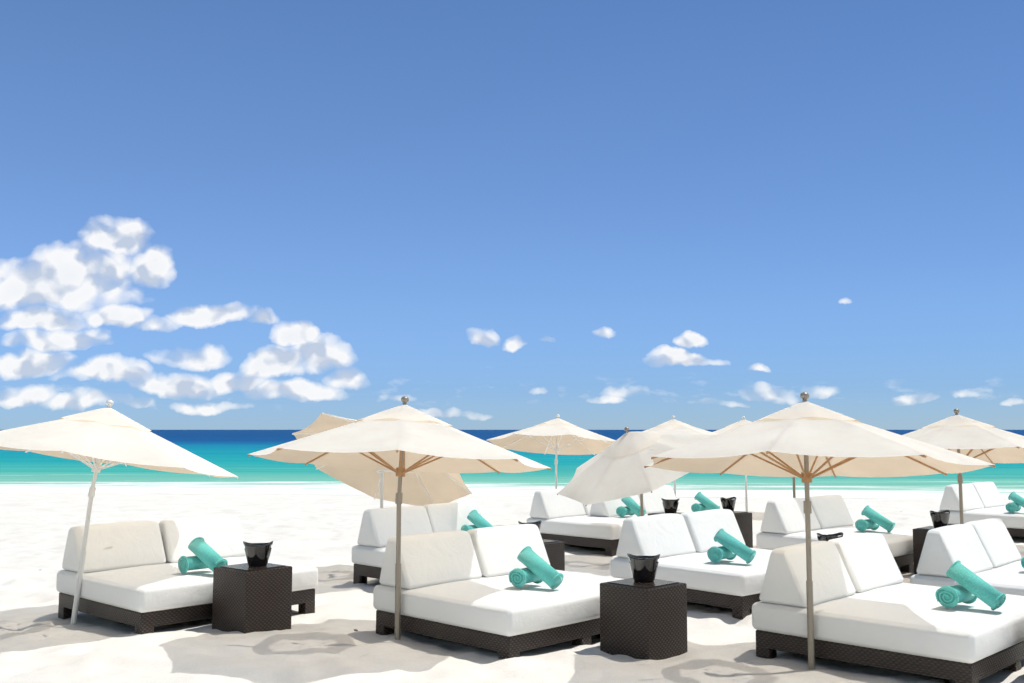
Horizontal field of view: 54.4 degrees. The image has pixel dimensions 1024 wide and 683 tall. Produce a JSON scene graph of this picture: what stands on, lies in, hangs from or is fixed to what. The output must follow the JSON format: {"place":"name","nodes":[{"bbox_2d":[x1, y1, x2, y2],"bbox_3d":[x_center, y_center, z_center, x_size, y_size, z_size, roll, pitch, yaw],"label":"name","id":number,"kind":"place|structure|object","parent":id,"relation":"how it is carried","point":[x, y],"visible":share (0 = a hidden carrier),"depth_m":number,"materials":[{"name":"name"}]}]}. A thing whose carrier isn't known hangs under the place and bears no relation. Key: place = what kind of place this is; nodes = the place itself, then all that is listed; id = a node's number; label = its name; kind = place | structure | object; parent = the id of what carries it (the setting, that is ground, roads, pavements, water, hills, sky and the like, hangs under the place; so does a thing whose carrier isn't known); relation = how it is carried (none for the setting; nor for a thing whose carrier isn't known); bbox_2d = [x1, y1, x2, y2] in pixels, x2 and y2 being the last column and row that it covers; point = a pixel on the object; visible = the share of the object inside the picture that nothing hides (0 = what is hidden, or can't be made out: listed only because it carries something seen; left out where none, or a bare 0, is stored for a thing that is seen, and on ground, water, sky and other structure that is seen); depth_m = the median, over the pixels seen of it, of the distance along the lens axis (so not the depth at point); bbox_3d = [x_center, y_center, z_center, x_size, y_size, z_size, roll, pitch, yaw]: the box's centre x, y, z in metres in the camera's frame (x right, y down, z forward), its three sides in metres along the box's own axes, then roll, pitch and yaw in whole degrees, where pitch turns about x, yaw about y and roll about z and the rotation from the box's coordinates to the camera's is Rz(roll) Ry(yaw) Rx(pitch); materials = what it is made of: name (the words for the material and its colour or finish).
{"place":"outdoors","nodes":[
{"label":"outdoors","id":0,"kind":"place"},
{"bbox_2d":[0,492,1023,682],"bbox_3d":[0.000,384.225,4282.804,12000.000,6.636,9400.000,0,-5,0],"label":"sand ground","id":1,"kind":"structure","parent":0,"point":[42,642],"depth_m":9.25,"materials":[{"name":"white sand"}]},
{"bbox_2d":[0,400,238,624],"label":"umbrella","id":2,"kind":"object","parent":1,"relation":"on","point":[108,434],"visible":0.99,"depth_m":9.66,"materials":[{"name":"fabric"}]},
{"bbox_2d":[56,515,317,633],"bbox_3d":[-3.429,2.456,10.580,1.877,1.033,2.069,-5,-7,42],"label":"daybed","id":3,"kind":"object","parent":1,"relation":"on","point":[144,577],"visible":0.84,"depth_m":10.30,"materials":[{"name":"fabric"}]},
{"bbox_2d":[212,541,291,633],"bbox_3d":[-2.522,2.380,9.682,0.540,0.866,0.540,-4,-7,40],"label":"side table","id":4,"kind":"object","parent":1,"relation":"on","point":[253,593],"visible":0.98,"depth_m":9.51,"materials":[{"name":"wicker"}]},
{"bbox_2d":[292,413,471,507],"bbox_3d":[-1.751,2.173,13.423,2.419,2.398,2.032,-1,-5,16],"label":"umbrella","id":5,"kind":"object","parent":1,"relation":"on","point":[419,488],"visible":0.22,"depth_m":14.12,"materials":[{"name":"fabric"}]},
{"bbox_2d":[247,396,550,639],"bbox_3d":[-1.026,1.748,9.155,2.596,2.492,2.580,-2,-5,18],"label":"umbrella","id":6,"kind":"object","parent":1,"relation":"on","point":[400,441],"visible":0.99,"depth_m":9.01,"materials":[{"name":"fabric"}]},
{"bbox_2d":[352,501,492,583],"bbox_3d":[-0.697,2.649,12.779,1.877,1.037,2.066,-5,-7,44],"label":"daybed","id":7,"kind":"object","parent":1,"relation":"on","point":[377,531],"visible":0.47,"depth_m":12.78,"materials":[{"name":"fabric"}]},
{"bbox_2d":[373,524,621,658],"bbox_3d":[0.036,2.361,9.517,1.874,1.034,2.062,-5,-7,44],"label":"daybed","id":8,"kind":"object","parent":1,"relation":"on","point":[506,591],"visible":0.88,"depth_m":9.09,"materials":[{"name":"fabric"}]},
{"bbox_2d":[518,520,564,570],"bbox_3d":[0.251,2.572,11.860,0.540,0.866,0.540,5,-7,-43],"label":"side table","id":9,"kind":"object","parent":1,"relation":"on","point":[555,550],"visible":0.2,"depth_m":11.77,"materials":[{"name":"wicker"}]},
{"bbox_2d":[486,414,615,488],"bbox_3d":[0.884,2.678,19.616,2.596,2.484,2.560,-1,-5,15],"label":"umbrella","id":10,"kind":"object","parent":1,"relation":"on","point":[557,436],"visible":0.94,"depth_m":20.05,"materials":[{"name":"fabric"}]},
{"bbox_2d":[526,488,645,556],"bbox_3d":[1.589,2.997,16.706,1.874,1.036,2.060,-5,-7,44],"label":"daybed","id":11,"kind":"object","parent":1,"relation":"on","point":[567,521],"visible":0.65,"depth_m":16.27,"materials":[{"name":"fabric"}]},
{"bbox_2d":[557,427,713,515],"bbox_3d":[1.890,2.375,14.697,2.207,2.222,2.438,2,-5,-21],"label":"umbrella","id":12,"kind":"object","parent":1,"relation":"on","point":[616,469],"visible":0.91,"depth_m":14.27,"materials":[{"name":"fabric"}]},
{"bbox_2d":[600,553,687,659],"bbox_3d":[1.141,2.288,8.650,0.540,0.866,0.540,5,-7,-43],"label":"side table","id":13,"kind":"object","parent":1,"relation":"on","point":[643,612],"visible":0.98,"depth_m":8.47,"materials":[{"name":"wicker"}]},
{"bbox_2d":[590,485,719,516],"bbox_3d":[2.603,3.021,16.994,2.062,1.037,1.871,5,-7,-42],"label":"daybed","id":14,"kind":"object","parent":1,"relation":"on","point":[652,502],"visible":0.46,"depth_m":17.27,"materials":[{"name":"fabric"}]},
{"bbox_2d":[648,498,681,514],"bbox_3d":[2.530,2.921,15.800,0.540,0.866,0.540,-5,-7,44],"label":"side table","id":15,"kind":"object","parent":1,"relation":"on","point":[670,506],"visible":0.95,"depth_m":15.74,"materials":[{"name":"plastic"}]},
{"bbox_2d":[642,416,716,495],"bbox_3d":[3.566,2.873,21.861,2.639,2.491,2.620,0,-5,0],"label":"umbrella","id":16,"kind":"object","parent":1,"relation":"on","point":[673,424],"visible":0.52,"depth_m":21.58,"materials":[{"name":"fabric"}]},
{"bbox_2d":[610,509,771,619],"bbox_3d":[2.484,2.534,11.489,2.061,1.037,1.874,5,-7,-42],"label":"daybed","id":17,"kind":"object","parent":1,"relation":"on","point":[709,557],"visible":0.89,"depth_m":11.19,"materials":[{"name":"fabric"}]},
{"bbox_2d":[713,416,751,511],"bbox_3d":[5.358,2.959,22.843,2.597,2.493,2.584,-2,-5,20],"label":"umbrella","id":18,"kind":"object","parent":1,"relation":"on","point":[743,422],"visible":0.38,"depth_m":22.74,"materials":[{"name":"fabric"}]},
{"bbox_2d":[720,497,752,547],"bbox_3d":[3.491,2.942,16.033,0.540,0.866,0.540,5,-7,-42],"label":"side table","id":19,"kind":"object","parent":1,"relation":"on","point":[744,520],"visible":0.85,"depth_m":15.94,"materials":[{"name":"wicker"}]},
{"bbox_2d":[792,477,795,497],"bbox_3d":[4.507,2.344,15.900,2.596,2.494,2.586,-1,-5,12],"label":"umbrella","id":20,"kind":"object","parent":1,"relation":"on","point":[794,491],"depth_m":15.86,"materials":[{"name":"wood"}]},
{"bbox_2d":[644,392,995,669],"bbox_3d":[2.418,1.656,8.119,2.669,2.492,2.660,0,-5,0],"label":"umbrella","id":21,"kind":"object","parent":1,"relation":"on","point":[805,441],"visible":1,"depth_m":7.93,"materials":[{"name":"fabric"}]},
{"bbox_2d":[756,495,913,572],"bbox_3d":[4.847,2.784,14.314,2.066,1.038,1.878,5,-7,-44],"label":"daybed","id":22,"kind":"object","parent":1,"relation":"on","point":[783,523],"visible":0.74,"depth_m":14.15,"materials":[{"name":"fabric"}]},
{"bbox_2d":[752,533,1023,682],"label":"daybed","id":23,"kind":"object","parent":1,"relation":"on","point":[871,609],"visible":0.97,"depth_m":8.08,"materials":[{"name":"fabric"}]},
{"bbox_2d":[913,510,949,574],"bbox_3d":[5.769,2.708,13.394,0.540,0.866,0.540,-5,-7,43],"label":"side table","id":24,"kind":"object","parent":1,"relation":"on","point":[940,519],"visible":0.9,"depth_m":13.35,"materials":[{"name":"wicker"}]},
{"bbox_2d":[902,409,1023,523],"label":"umbrella","id":25,"kind":"object","parent":1,"relation":"on","point":[972,438],"visible":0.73,"depth_m":12.44,"materials":[{"name":"fabric"}]},
{"bbox_2d":[910,518,1023,595],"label":"daybed","id":26,"kind":"object","parent":1,"relation":"on","point":[986,550],"visible":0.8,"depth_m":10.12,"materials":[{"name":"fabric"}]},
{"bbox_2d":[936,482,1023,536],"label":"daybed","id":27,"kind":"object","parent":1,"relation":"on","point":[982,500],"visible":0.84,"depth_m":17.97,"materials":[{"name":"fabric"}]},
{"bbox_2d":[0,430,1023,498],"bbox_3d":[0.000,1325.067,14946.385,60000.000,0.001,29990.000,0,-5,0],"label":"sea water","id":28,"kind":"structure","parent":0,"point":[226,450],"depth_m":46.63,"materials":[{"name":"teal liquid"}]},
{"bbox_2d":[0,0,1023,429],"label":"sky","id":29,"kind":"structure","parent":0,"point":[215,214],"materials":[{"name":"blue"}]},
{"bbox_2d":[816,532,842,540],"bbox_3d":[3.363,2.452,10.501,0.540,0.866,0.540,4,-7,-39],"label":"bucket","id":30,"kind":"object","parent":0,"point":[824,537],"visible":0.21,"depth_m":10.47,"materials":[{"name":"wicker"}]}
]}

